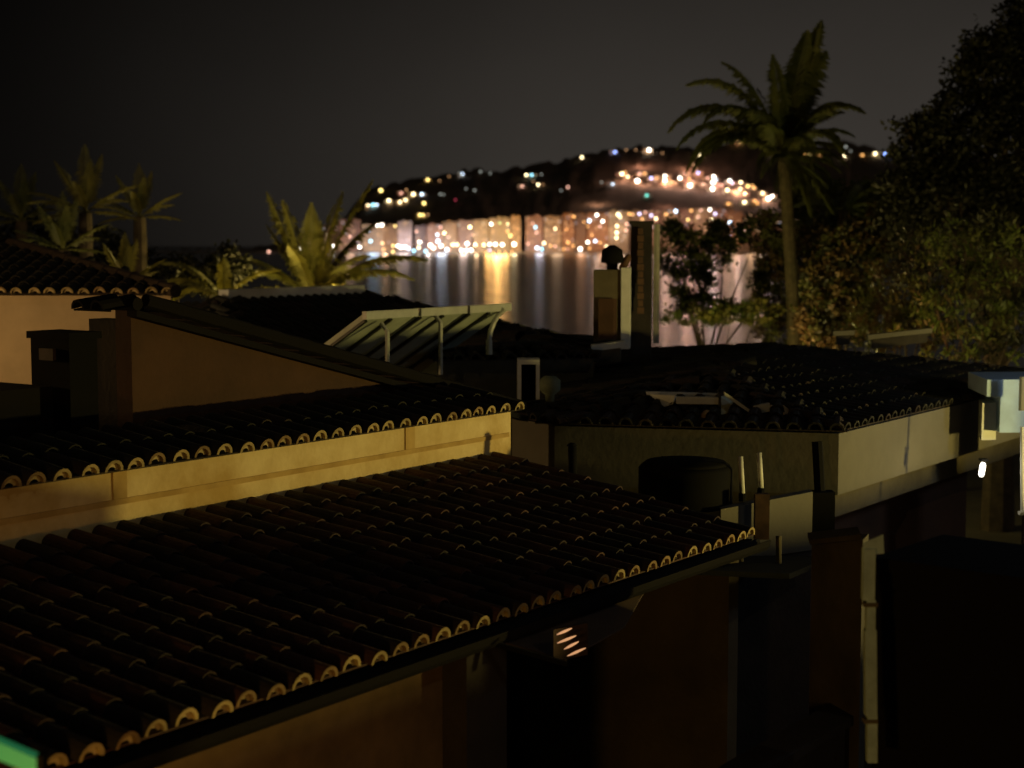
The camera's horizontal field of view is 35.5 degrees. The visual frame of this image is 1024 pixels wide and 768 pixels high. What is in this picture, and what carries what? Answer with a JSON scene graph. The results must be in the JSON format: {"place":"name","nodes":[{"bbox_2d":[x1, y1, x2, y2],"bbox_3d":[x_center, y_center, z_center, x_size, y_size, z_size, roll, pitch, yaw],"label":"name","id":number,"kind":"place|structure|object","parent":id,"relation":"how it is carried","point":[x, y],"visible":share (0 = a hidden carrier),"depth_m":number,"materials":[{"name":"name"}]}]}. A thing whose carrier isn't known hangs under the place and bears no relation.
{"place":"outdoors","nodes":[
{"label":"outdoors","id":0,"kind":"place"},
{"bbox_2d":[324,308,417,361],"bbox_3d":[-2.222,-0.367,20.537,1.963,1.210,1.020,4,6,35],"label":"solar collector","id":1,"kind":"object","parent":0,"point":[364,332],"visible":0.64,"depth_m":20.05,"materials":[{"name":"metal"}]},
{"bbox_2d":[0,0,1021,245],"label":"sky","id":2,"kind":"structure","parent":0,"point":[228,104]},
{"bbox_2d":[51,246,1023,367],"bbox_3d":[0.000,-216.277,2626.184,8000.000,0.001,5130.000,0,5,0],"label":"water","id":3,"kind":"structure","parent":0,"point":[552,291],"depth_m":690.96,"materials":[{"name":"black liquid"}]},
{"bbox_2d":[148,252,985,252],"bbox_3d":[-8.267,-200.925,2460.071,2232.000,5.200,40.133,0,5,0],"label":"quay","id":4,"kind":"structure","parent":0,"point":[443,252],"depth_m":2439.96,"materials":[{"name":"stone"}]},
{"bbox_2d":[362,223,384,251],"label":"apartment block","id":5,"kind":"structure","parent":4,"relation":"on","point":[376,236],"depth_m":2464.84,"materials":[{"name":"beige"}]},
{"bbox_2d":[398,220,411,251],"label":"apartment block","id":6,"kind":"structure","parent":4,"relation":"on","point":[404,233],"depth_m":2459.25,"materials":[{"name":"beige"}]},
{"bbox_2d":[427,223,441,251],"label":"apartment block","id":7,"kind":"structure","parent":4,"relation":"on","point":[432,238],"depth_m":2465.64,"materials":[{"name":"beige"}]},
{"bbox_2d":[443,220,456,251],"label":"apartment block","id":8,"kind":"structure","parent":4,"relation":"on","point":[449,228],"depth_m":2467.60,"materials":[{"name":"beige"}]},
{"bbox_2d":[473,219,487,251],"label":"apartment block","id":9,"kind":"structure","parent":4,"relation":"on","point":[480,234],"depth_m":2464.95,"materials":[{"name":"beige"}]},
{"bbox_2d":[510,215,520,251],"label":"apartment block","id":10,"kind":"structure","parent":4,"relation":"on","point":[515,228],"depth_m":2462.19,"materials":[{"name":"orange"}]},
{"bbox_2d":[544,215,560,251],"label":"apartment block","id":11,"kind":"structure","parent":4,"relation":"on","point":[552,236],"depth_m":2465.88,"materials":[{"name":"beige"}]},
{"bbox_2d":[164,140,1021,251],"bbox_3d":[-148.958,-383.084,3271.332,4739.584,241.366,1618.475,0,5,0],"label":"hills","id":12,"kind":"structure","parent":0,"point":[495,194],"depth_m":2981.98,"materials":[{"name":"black plant"}]},
{"bbox_2d":[321,225,338,250],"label":"apartment block","id":13,"kind":"structure","parent":12,"relation":"on","point":[334,236],"depth_m":2489.92,"materials":[{"name":"brown"}]},
{"bbox_2d":[339,218,360,251],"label":"apartment block","id":14,"kind":"structure","parent":12,"relation":"on","point":[355,230],"depth_m":2471.10,"materials":[{"name":"beige"}]},
{"bbox_2d":[369,204,379,209],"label":"hillside house","id":15,"kind":"structure","parent":12,"relation":"on","point":[371,207],"depth_m":2997.91,"materials":[{"name":"blue"}]},
{"bbox_2d":[384,199,392,204],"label":"hillside house","id":16,"kind":"structure","parent":12,"relation":"on","point":[387,202],"depth_m":3006.46,"materials":[{"name":"brown"}]},
{"bbox_2d":[385,224,397,251],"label":"apartment block","id":17,"kind":"structure","parent":12,"relation":"on","point":[391,237],"depth_m":2472.61,"materials":[{"name":"beige"}]},
{"bbox_2d":[395,200,404,204],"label":"hillside house","id":18,"kind":"structure","parent":12,"relation":"on","point":[398,203],"depth_m":2961.53,"materials":[{"name":"brown"}]},
{"bbox_2d":[396,191,405,195],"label":"hillside house","id":19,"kind":"structure","parent":12,"relation":"on","point":[403,193],"depth_m":3070.08,"materials":[{"name":"brown"}]},
{"bbox_2d":[408,192,415,197],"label":"hillside house","id":20,"kind":"structure","parent":12,"relation":"on","point":[410,195],"depth_m":3034.42,"materials":[{"name":"brown"}]},
{"bbox_2d":[415,225,426,251],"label":"apartment block","id":21,"kind":"structure","parent":12,"relation":"on","point":[421,236],"depth_m":2472.88,"materials":[{"name":"beige"}]},
{"bbox_2d":[458,219,471,251],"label":"apartment block","id":22,"kind":"structure","parent":12,"relation":"on","point":[464,233],"depth_m":2473.25,"materials":[{"name":"beige"}]},
{"bbox_2d":[489,216,508,251],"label":"apartment block","id":23,"kind":"structure","parent":12,"relation":"on","point":[498,235],"depth_m":2467.28,"materials":[{"name":"beige"}]},
{"bbox_2d":[517,184,525,189],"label":"hillside house","id":24,"kind":"structure","parent":12,"relation":"on","point":[519,186],"depth_m":3017.83,"materials":[{"name":"brown"}]},
{"bbox_2d":[528,173,536,179],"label":"hillside house","id":25,"kind":"structure","parent":12,"relation":"on","point":[534,176],"depth_m":3120.98,"materials":[{"name":"blue"}]},
{"bbox_2d":[526,215,542,251],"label":"apartment block","id":26,"kind":"structure","parent":12,"relation":"on","point":[533,240],"depth_m":2471.65,"materials":[{"name":"beige"}]},
{"bbox_2d":[562,213,573,251],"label":"apartment block","id":27,"kind":"structure","parent":12,"relation":"on","point":[568,225],"depth_m":2470.21,"materials":[{"name":"orange"}]},
{"bbox_2d":[574,212,586,251],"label":"apartment block","id":28,"kind":"structure","parent":12,"relation":"on","point":[580,235],"depth_m":2477.21,"materials":[{"name":"beige"}]},
{"bbox_2d":[587,212,607,251],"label":"apartment block","id":29,"kind":"structure","parent":12,"relation":"on","point":[597,232],"depth_m":2471.72,"materials":[{"name":"beige"}]},
{"bbox_2d":[607,182,615,186],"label":"hillside house","id":30,"kind":"structure","parent":12,"relation":"on","point":[610,184],"depth_m":2935.18,"materials":[{"name":"white"}]},
{"bbox_2d":[608,210,627,251],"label":"apartment block","id":31,"kind":"structure","parent":12,"relation":"on","point":[622,233],"depth_m":2468.94,"materials":[{"name":"beige"}]},
{"bbox_2d":[629,209,645,247],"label":"apartment block","id":32,"kind":"structure","parent":12,"relation":"on","point":[635,212],"depth_m":2490.69,"materials":[{"name":"beige"}]},
{"bbox_2d":[642,148,652,154],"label":"hillside house","id":33,"kind":"structure","parent":12,"relation":"on","point":[645,151],"depth_m":3192.74,"materials":[{"name":"brown"}]},
{"bbox_2d":[647,209,660,246],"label":"apartment block","id":34,"kind":"structure","parent":12,"relation":"on","point":[655,213],"depth_m":2496.80,"materials":[{"name":"beige"}]},
{"bbox_2d":[661,174,671,179],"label":"hillside house","id":35,"kind":"structure","parent":12,"relation":"on","point":[669,176],"depth_m":2979.38,"materials":[{"name":"brown"}]},
{"bbox_2d":[662,209,677,247],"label":"apartment block","id":36,"kind":"structure","parent":12,"relation":"on","point":[670,211],"depth_m":2492.72,"materials":[{"name":"beige"}]},
{"bbox_2d":[667,181,676,184],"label":"hillside house","id":37,"kind":"structure","parent":12,"relation":"on","point":[671,183],"depth_m":2933.36,"materials":[{"name":"brown"}]},
{"bbox_2d":[680,172,690,177],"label":"hillside house","id":38,"kind":"structure","parent":12,"relation":"on","point":[686,175],"depth_m":3003.67,"materials":[{"name":"brown"}]},
{"bbox_2d":[679,208,692,245],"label":"apartment block","id":39,"kind":"structure","parent":12,"relation":"on","point":[685,214],"depth_m":2500.31,"materials":[{"name":"beige"}]},
{"bbox_2d":[685,183,693,188],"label":"hillside house","id":40,"kind":"structure","parent":12,"relation":"on","point":[687,186],"depth_m":2906.52,"materials":[{"name":"white"}]},
{"bbox_2d":[693,171,702,176],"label":"hillside house","id":41,"kind":"structure","parent":12,"relation":"on","point":[699,174],"depth_m":3010.85,"materials":[{"name":"pink"}]},
{"bbox_2d":[694,207,708,246],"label":"apartment block","id":42,"kind":"structure","parent":12,"relation":"on","point":[703,214],"depth_m":2494.37,"materials":[{"name":"beige"}]},
{"bbox_2d":[710,208,724,245],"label":"apartment block","id":43,"kind":"structure","parent":12,"relation":"on","point":[720,212],"depth_m":2501.54,"materials":[{"name":"beige"}]},
{"bbox_2d":[724,201,732,206],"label":"hillside house","id":44,"kind":"structure","parent":12,"relation":"on","point":[730,204],"depth_m":2755.48,"materials":[{"name":"brown"}]},
{"bbox_2d":[726,211,741,246],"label":"apartment block","id":45,"kind":"structure","parent":12,"relation":"on","point":[735,217],"depth_m":2493.71,"materials":[{"name":"beige"}]},
{"bbox_2d":[731,190,740,194],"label":"hillside house","id":46,"kind":"structure","parent":12,"relation":"on","point":[737,192],"depth_m":2836.64,"materials":[{"name":"yellow"}]},
{"bbox_2d":[739,200,749,204],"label":"hillside house","id":47,"kind":"structure","parent":12,"relation":"on","point":[742,203],"depth_m":2758.18,"materials":[{"name":"brown"}]},
{"bbox_2d":[743,213,759,245],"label":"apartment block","id":48,"kind":"structure","parent":12,"relation":"on","point":[745,244],"depth_m":2502.40,"materials":[{"name":"beige"}]},
{"bbox_2d":[758,191,766,196],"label":"hillside house","id":49,"kind":"structure","parent":12,"relation":"on","point":[761,194],"depth_m":2822.89,"materials":[{"name":"brown"}]},
{"bbox_2d":[766,194,776,199],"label":"hillside house","id":50,"kind":"structure","parent":12,"relation":"on","point":[774,197],"depth_m":2800.62,"materials":[{"name":"brown"}]},
{"bbox_2d":[871,152,880,158],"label":"hillside house","id":51,"kind":"structure","parent":12,"relation":"on","point":[878,155],"depth_m":3181.64,"materials":[{"name":"brown"}]},
{"bbox_2d":[965,453,1021,543],"bbox_3d":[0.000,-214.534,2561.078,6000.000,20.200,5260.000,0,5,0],"label":"ground","id":52,"kind":"structure","parent":0,"point":[974,499],"depth_m":38.84,"materials":[{"name":"concrete"}]},
{"bbox_2d":[0,163,68,240],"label":"palm tree","id":53,"kind":"object","parent":52,"relation":"on","point":[17,207],"visible":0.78,"depth_m":35.93,"materials":[{"name":"green plant"}]},
{"bbox_2d":[13,191,110,253],"bbox_3d":[-9.306,-0.199,33.135,2.008,7.581,1.211,0,5,0],"label":"palm tree","id":54,"kind":"object","parent":52,"relation":"on","point":[61,235],"visible":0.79,"depth_m":32.97,"materials":[{"name":"green plant"}]},
{"bbox_2d":[0,206,132,259],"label":"leafy shrub","id":55,"kind":"object","parent":52,"relation":"on","point":[103,236],"visible":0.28,"depth_m":37.62,"materials":[{"name":"green plant"}]},
{"bbox_2d":[27,144,141,257],"bbox_3d":[-9.132,-0.790,34.139,2.392,8.621,1.486,0,5,0],"label":"palm tree","id":56,"kind":"object","parent":52,"relation":"on","point":[85,215],"visible":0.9,"depth_m":33.95,"materials":[{"name":"green plant"}]},
{"bbox_2d":[0,238,181,384],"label":"pale house","id":57,"kind":"structure","parent":52,"relation":"on","point":[42,287],"depth_m":23.20,"materials":[{"name":"paint"}]},
{"bbox_2d":[103,233,165,276],"bbox_3d":[-7.032,0.562,29.144,1.538,6.618,0.903,0,5,0],"label":"palm tree","id":58,"kind":"object","parent":52,"relation":"on","point":[129,261],"visible":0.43,"depth_m":29.05,"materials":[{"name":"green plant"}]},
{"bbox_2d":[95,163,182,275],"bbox_3d":[-8.182,-0.693,35.175,1.927,8.281,1.159,0,5,0],"label":"palm tree","id":59,"kind":"object","parent":52,"relation":"on","point":[139,203],"visible":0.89,"depth_m":34.94,"materials":[{"name":"green plant"}]},
{"bbox_2d":[95,239,253,301],"bbox_3d":[-7.583,0.038,36.184,3.569,6.687,1.932,0,5,0],"label":"leafy shrub","id":60,"kind":"object","parent":52,"relation":"on","point":[212,261],"visible":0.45,"depth_m":35.77,"materials":[{"name":"green plant"}]},
{"bbox_2d":[149,258,280,300],"bbox_3d":[-6.423,0.382,34.596,2.608,6.200,1.576,-3,6,-28],"label":"palm tree","id":61,"kind":"object","parent":52,"relation":"on","point":[224,273],"visible":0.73,"depth_m":34.06,"materials":[{"name":"green plant"}]},
{"bbox_2d":[0,293,527,442],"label":"gabled house","id":62,"kind":"structure","parent":52,"relation":"on","point":[160,359],"depth_m":14.56,"materials":[{"name":"black"}]},
{"bbox_2d":[26,329,101,434],"bbox_3d":[-3.856,0.651,13.846,0.560,2.220,0.365,4,6,35],"label":"broad chimney","id":63,"kind":"object","parent":62,"relation":"attached to","point":[64,363],"visible":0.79,"depth_m":13.63,"materials":[{"name":"beige paint"}]},
{"bbox_2d":[229,179,428,287],"bbox_3d":[-4.478,-0.801,38.021,4.712,8.108,2.445,1,5,14],"label":"palm tree","id":64,"kind":"object","parent":52,"relation":"on","point":[303,263],"visible":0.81,"depth_m":37.96,"materials":[{"name":"green plant"}]},
{"bbox_2d":[183,285,563,375],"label":"hipped house","id":65,"kind":"structure","parent":52,"relation":"on","point":[321,314],"depth_m":29.50,"materials":[{"name":"ceramic"}]},
{"bbox_2d":[0,383,770,767],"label":"tiled house","id":66,"kind":"structure","parent":52,"relation":"on","point":[366,581],"depth_m":12.46,"materials":[{"name":"tile"}]},
{"bbox_2d":[0,737,48,767],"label":"green tube light","id":67,"kind":"object","parent":66,"relation":"attached to","point":[15,755],"visible":1,"depth_m":6.37,"materials":[{"name":"green"}]},
{"bbox_2d":[495,594,642,666],"bbox_3d":[0.677,1.879,12.525,0.513,0.223,2.512,3,6,34],"label":"awning","id":68,"kind":"object","parent":66,"relation":"attached to","point":[605,622],"visible":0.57,"depth_m":12.45,"materials":[{"name":"fabric"}]},
{"bbox_2d":[553,622,587,659],"bbox_3d":[0.465,1.907,11.762,0.411,0.258,0.208,-4,6,-37],"label":"louvred lamp","id":69,"kind":"object","parent":68,"relation":"attached to","point":[570,641],"visible":1,"depth_m":11.82,"materials":[{"name":"black"}]},
{"bbox_2d":[567,443,577,473],"bbox_3d":[0.622,0.811,16.506,0.118,0.418,0.137,0,5,0],"label":"short flue","id":70,"kind":"object","parent":66,"relation":"on","point":[572,455],"visible":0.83,"depth_m":16.46,"materials":[{"name":"black metal"}]},
{"bbox_2d":[638,456,732,512],"bbox_3d":[1.853,1.054,17.100,0.994,0.500,0.994,0,5,0],"label":"round tank","id":71,"kind":"object","parent":66,"relation":"on","point":[702,484],"visible":0.84,"depth_m":16.69,"materials":[{"name":"black plastic"}]},
{"bbox_2d":[698,536,811,578],"bbox_3d":[2.448,1.742,15.617,0.852,0.526,3.218,2,5,20],"label":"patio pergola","id":72,"kind":"object","parent":66,"relation":"on","point":[778,566],"visible":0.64,"depth_m":15.09,"materials":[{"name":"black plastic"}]},
{"bbox_2d":[861,535,883,762],"bbox_3d":[2.197,1.603,9.790,0.134,1.383,0.275,1,5,13],"label":"downpipe","id":73,"kind":"object","parent":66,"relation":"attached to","point":[872,548],"visible":1,"depth_m":9.72,"materials":[{"name":"beige metal"}]},
{"bbox_2d":[429,330,602,454],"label":"house","id":74,"kind":"structure","parent":52,"relation":"on","point":[560,356],"depth_m":22.48,"materials":[{"name":"tile"}]},
{"bbox_2d":[363,306,466,374],"bbox_3d":[-1.611,-0.446,21.407,1.963,1.210,0.990,4,6,35],"label":"solar collector","id":75,"kind":"object","parent":74,"relation":"on","point":[411,334],"visible":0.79,"depth_m":21.02,"materials":[{"name":"metal"}]},
{"bbox_2d":[394,303,511,371],"bbox_3d":[-1.052,-0.524,22.275,1.880,1.210,0.960,4,6,35],"label":"solar collector","id":76,"kind":"object","parent":74,"relation":"on","point":[473,320],"visible":0.71,"depth_m":21.99,"materials":[{"name":"metal"}]},
{"bbox_2d":[486,308,505,354],"bbox_3d":[-0.221,-0.724,21.909,0.285,0.648,0.103,-2,5,-17],"label":"curved pipe","id":77,"kind":"object","parent":76,"relation":"attached to","point":[490,331],"visible":1,"depth_m":21.87,"materials":[{"name":"metal"}]},
{"bbox_2d":[591,267,630,361],"bbox_3d":[1.437,-1.002,23.148,0.615,1.359,0.820,0,5,0],"label":"rendered chimney","id":78,"kind":"object","parent":74,"relation":"on","point":[612,315],"visible":0.95,"depth_m":23.02,"materials":[{"name":"white paint"}]},
{"bbox_2d":[601,245,630,269],"bbox_3d":[1.486,-1.827,23.218,0.402,0.378,0.328,-3,6,-30],"label":"chimney cowl","id":79,"kind":"object","parent":78,"relation":"on","point":[612,257],"visible":0.97,"depth_m":23.11,"materials":[{"name":"black metal"}]},
{"bbox_2d":[653,210,784,344],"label":"leafy shrub","id":80,"kind":"object","parent":52,"relation":"on","point":[680,235],"visible":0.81,"depth_m":43.82,"materials":[{"name":"green plant"}]},
{"bbox_2d":[659,292,784,344],"bbox_3d":[5.224,0.402,40.168,3.209,5.403,1.673,0,5,0],"label":"hedge","id":81,"kind":"object","parent":52,"relation":"on","point":[755,310],"visible":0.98,"depth_m":39.76,"materials":[{"name":"green plant"}]},
{"bbox_2d":[719,489,812,756],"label":"garden wall","id":82,"kind":"structure","parent":52,"relation":"on","point":[773,656],"depth_m":17.15,"materials":[{"name":"beige paint"}]},
{"bbox_2d":[738,456,745,501],"bbox_3d":[2.427,1.003,16.898,0.077,0.478,0.114,-2,6,-23],"label":"upright rail","id":83,"kind":"object","parent":82,"relation":"on","point":[742,495],"visible":1,"depth_m":16.87,"materials":[{"name":"beige metal"}]},
{"bbox_2d":[756,453,764,492],"bbox_3d":[2.640,0.961,16.998,0.077,0.464,0.113,-2,6,-23],"label":"upright rail","id":84,"kind":"object","parent":82,"relation":"on","point":[760,488],"visible":0.84,"depth_m":16.97,"materials":[{"name":"beige metal"}]},
{"bbox_2d":[667,20,865,344],"bbox_3d":[6.564,-3.032,40.103,4.153,12.267,4.508,-4,6,-36],"label":"palm tree","id":85,"kind":"object","parent":52,"relation":"on","point":[782,131],"visible":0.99,"depth_m":39.94,"materials":[{"name":"green plant"}]},
{"bbox_2d":[512,342,1023,675],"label":"corner house","id":86,"kind":"structure","parent":52,"relation":"on","point":[905,447],"depth_m":19.79,"materials":[{"name":"paint"}]},
{"bbox_2d":[517,358,539,400],"bbox_3d":[0.207,-0.041,20.198,0.280,0.560,0.350,0,5,0],"label":"roof vent","id":87,"kind":"object","parent":86,"relation":"on","point":[528,376],"visible":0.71,"depth_m":20.31,"materials":[{"name":"white paint"}]},
{"bbox_2d":[539,376,560,402],"bbox_3d":[0.464,0.108,19.608,0.261,0.410,0.261,0,5,0],"label":"round cowl","id":88,"kind":"object","parent":86,"relation":"on","point":[549,386],"visible":0.88,"depth_m":19.51,"materials":[{"name":"grey metal"}]},
{"bbox_2d":[629,221,659,365],"bbox_3d":[1.954,-1.344,23.854,0.471,2.162,0.684,0,5,0],"label":"brick chimney","id":89,"kind":"object","parent":86,"relation":"on","point":[641,292],"visible":0.98,"depth_m":23.69,"materials":[{"name":"brown brick"}]},
{"bbox_2d":[701,410,708,417],"bbox_3d":[2.287,0.439,18.803,0.150,0.279,0.143,0,5,0],"label":"vent cap","id":90,"kind":"object","parent":86,"relation":"on","point":[703,413],"visible":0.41,"depth_m":18.75,"materials":[{"name":"black metal"}]},
{"bbox_2d":[646,390,789,414],"bbox_3d":[2.549,0.239,19.244,1.948,0.370,0.840,1,5,13],"label":"roof hatch","id":91,"kind":"object","parent":86,"relation":"on","point":[668,398],"visible":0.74,"depth_m":18.95,"materials":[{"name":"white paint"}]},
{"bbox_2d":[831,330,854,344],"bbox_3d":[5.373,-0.757,26.007,0.347,0.246,0.202,0,5,0],"label":"coping bar","id":92,"kind":"object","parent":86,"relation":"on","point":[842,337],"visible":1,"depth_m":25.94,"materials":[{"name":"beige concrete"}]},
{"bbox_2d":[865,327,931,348],"bbox_3d":[6.283,-0.744,26.007,1.040,0.341,0.210,0,5,0],"label":"coping bar","id":93,"kind":"object","parent":86,"relation":"on","point":[907,337],"visible":1,"depth_m":25.94,"materials":[{"name":"beige concrete"}]},
{"bbox_2d":[978,458,987,476],"bbox_3d":[5.651,1.006,19.224,0.106,0.216,0.130,0,5,0],"label":"wall lantern","id":94,"kind":"object","parent":86,"relation":"attached to","point":[982,467],"depth_m":19.17,"materials":[{"name":"white glass"}]},
{"bbox_2d":[968,372,1023,544],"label":"balcony block","id":95,"kind":"structure","parent":86,"relation":"attached to","point":[1001,407],"depth_m":20.50,"materials":[{"name":"white paint"}]},
{"bbox_2d":[1018,427,1023,514],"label":"white post","id":96,"kind":"object","parent":86,"relation":"on","point":[1021,512],"visible":1,"depth_m":18.98,"materials":[{"name":"paint"}]},
{"bbox_2d":[718,703,870,767],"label":"yard wall","id":97,"kind":"structure","parent":52,"relation":"on","point":[819,738],"depth_m":11.97,"materials":[{"name":"brown paint"}]},
{"bbox_2d":[745,206,852,346],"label":"leafy shrub","id":98,"kind":"object","parent":52,"relation":"on","point":[773,240],"visible":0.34,"depth_m":41.81,"materials":[{"name":"green plant"}]},
{"bbox_2d":[811,441,834,531],"bbox_3d":[3.422,1.188,17.692,0.260,1.109,0.234,0,5,0],"label":"dark post","id":99,"kind":"object","parent":52,"relation":"on","point":[823,514],"visible":0.7,"depth_m":17.61,"materials":[{"name":"black plastic"}]},
{"bbox_2d":[766,159,896,349],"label":"leafy tree","id":100,"kind":"object","parent":52,"relation":"on","point":[834,189],"visible":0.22,"depth_m":45.59,"materials":[{"name":"green plant"}]},
{"bbox_2d":[808,527,868,767],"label":"terrace wall","id":101,"kind":"structure","parent":52,"relation":"on","point":[837,618],"depth_m":12.59,"materials":[{"name":"brown paint"}]},
{"bbox_2d":[791,183,889,349],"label":"palm tree","id":102,"kind":"object","parent":52,"relation":"on","point":[849,197],"visible":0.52,"depth_m":42.92,"materials":[{"name":"green plant"}]},
{"bbox_2d":[783,201,906,350],"bbox_3d":[7.989,-0.552,38.159,3.041,7.589,2.308,0,5,0],"label":"leafy shrub","id":103,"kind":"object","parent":52,"relation":"on","point":[842,271],"visible":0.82,"depth_m":37.65,"materials":[{"name":"green plant"}]},
{"bbox_2d":[843,243,960,355],"bbox_3d":[8.104,0.338,33.119,2.466,6.518,1.950,0,5,0],"label":"leafy shrub","id":104,"kind":"object","parent":52,"relation":"on","point":[890,316],"visible":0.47,"depth_m":32.85,"materials":[{"name":"green plant"}]},
{"bbox_2d":[864,0,1023,531],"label":"broad tree","id":105,"kind":"object","parent":52,"relation":"on","point":[942,140],"visible":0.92,"depth_m":35.53,"materials":[{"name":"green plant"}]},
{"bbox_2d":[871,535,1023,767],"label":"dark house","id":106,"kind":"structure","parent":52,"relation":"on","point":[949,627],"depth_m":9.76,"materials":[{"name":"black paint"}]},
{"bbox_2d":[881,203,1023,365],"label":"leafy shrub","id":107,"kind":"object","parent":52,"relation":"on","point":[999,307],"visible":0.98,"depth_m":28.77,"materials":[{"name":"green plant"}]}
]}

